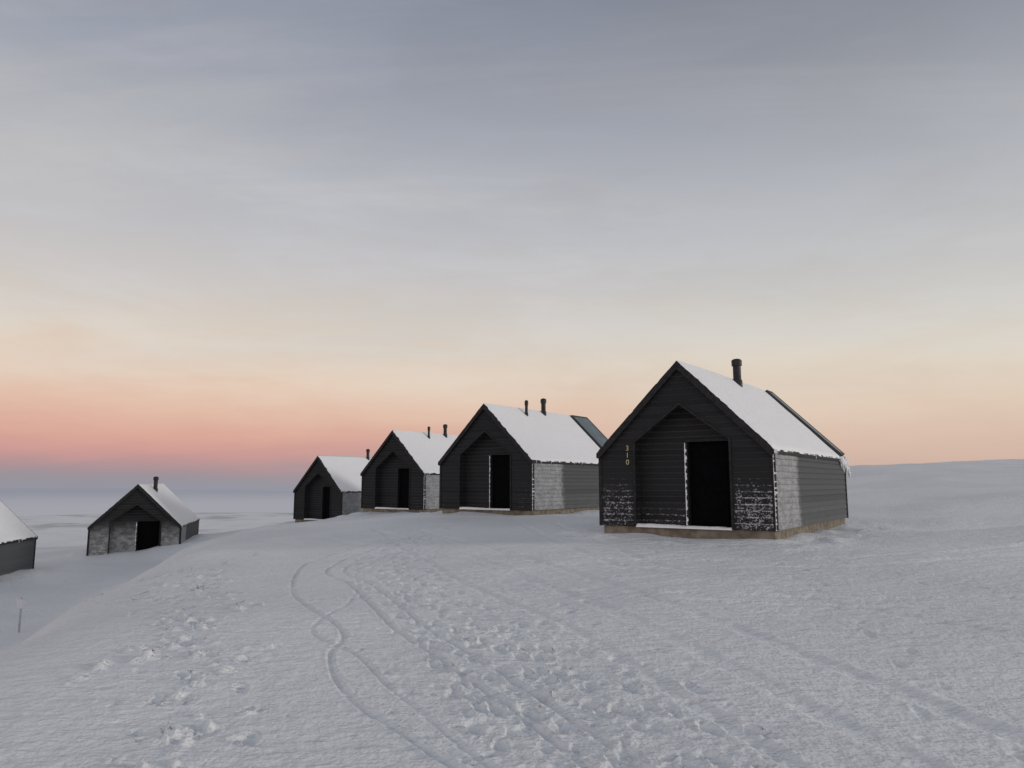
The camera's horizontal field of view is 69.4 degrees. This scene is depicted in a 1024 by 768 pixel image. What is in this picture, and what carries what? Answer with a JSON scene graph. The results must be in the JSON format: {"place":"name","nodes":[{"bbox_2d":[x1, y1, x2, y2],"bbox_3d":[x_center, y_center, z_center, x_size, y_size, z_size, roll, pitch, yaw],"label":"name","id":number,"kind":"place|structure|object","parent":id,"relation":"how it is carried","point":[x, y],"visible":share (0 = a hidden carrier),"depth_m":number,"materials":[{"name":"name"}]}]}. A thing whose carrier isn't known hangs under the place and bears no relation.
{"place":"outdoors","nodes":[
{"label":"outdoors","id":0,"kind":"place"},
{"bbox_2d":[0,459,1023,767],"bbox_3d":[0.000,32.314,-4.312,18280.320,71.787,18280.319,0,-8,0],"label":"ground","id":1,"kind":"structure","parent":0,"point":[260,627],"depth_m":7.19,"materials":[{"name":"white snow"}]},
{"bbox_2d":[0,500,37,575],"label":"cabin","id":2,"kind":"object","parent":1,"relation":"on","point":[18,537],"visible":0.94,"depth_m":28.15,"materials":[{"name":"wood"}]},
{"bbox_2d":[17,598,26,632],"bbox_3d":[-12.094,5.825,18.179,0.200,1.120,0.084,4,-9,-28],"label":"marker post","id":3,"kind":"object","parent":1,"relation":"on","point":[20,603],"visible":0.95,"depth_m":18.19,"materials":[{"name":"grey wood"}]},
{"bbox_2d":[86,476,199,555],"bbox_3d":[-19.287,7.606,39.339,4.139,5.327,7.530,2,-8,-16],"label":"cabin","id":4,"kind":"object","parent":1,"relation":"on","point":[139,516],"visible":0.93,"depth_m":36.22,"materials":[{"name":"wood"}]},
{"bbox_2d":[135,520,160,550],"bbox_3d":[-17.889,7.676,36.361,1.108,1.960,0.218,2,-8,-16],"label":"door","id":5,"kind":"structure","parent":4,"relation":"in","point":[147,531],"depth_m":36.41,"materials":[{"name":"black wood"}]},
{"bbox_2d":[293,449,371,522],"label":"cabin","id":6,"kind":"object","parent":1,"relation":"on","point":[327,487],"visible":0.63,"depth_m":43.59,"materials":[{"name":"black wood"}]},
{"bbox_2d":[321,486,329,518],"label":"door","id":7,"kind":"structure","parent":6,"relation":"in","point":[325,507],"depth_m":43.42,"materials":[{"name":"black wood"}]},
{"bbox_2d":[360,424,458,512],"bbox_3d":[-3.626,4.811,38.304,4.142,5.474,7.530,-5,-9,34],"label":"cabin","id":8,"kind":"object","parent":1,"relation":"on","point":[400,472],"visible":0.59,"depth_m":35.65,"materials":[{"name":"black wood"}]},
{"bbox_2d":[396,467,408,507],"bbox_3d":[-5.028,4.956,35.326,1.100,1.960,0.195,-5,-9,34],"label":"door","id":9,"kind":"structure","parent":8,"relation":"in","point":[402,472],"depth_m":35.48,"materials":[{"name":"black wood"}]},
{"bbox_2d":[438,398,607,514],"bbox_3d":[1.168,3.284,29.126,4.231,5.474,7.592,-5,-9,34],"label":"cabin","id":10,"kind":"object","parent":1,"relation":"on","point":[501,459],"visible":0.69,"depth_m":26.68,"materials":[{"name":"black wood"}]},
{"bbox_2d":[489,453,509,508],"bbox_3d":[-0.298,3.427,26.142,1.108,1.960,0.218,-5,-9,34],"label":"door","id":11,"kind":"structure","parent":10,"relation":"in","point":[499,463],"depth_m":26.28,"materials":[{"name":"black wood"}]},
{"bbox_2d":[596,359,850,539],"bbox_3d":[5.901,2.040,19.506,4.234,5.515,7.597,-5,-9,34],"label":"cabin","id":12,"kind":"object","parent":1,"relation":"on","point":[686,450],"visible":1,"depth_m":16.90,"materials":[{"name":"black wood"}]},
{"bbox_2d":[684,438,731,526],"bbox_3d":[4.431,2.204,16.521,1.108,1.960,0.218,-5,-9,34],"label":"door","id":13,"kind":"structure","parent":12,"relation":"in","point":[707,475],"depth_m":16.59,"materials":[{"name":"black wood"}]},
{"bbox_2d":[0,0,1023,486],"label":"sky","id":14,"kind":"structure","parent":0,"point":[244,243],"materials":[{"name":"grey"}]}
]}

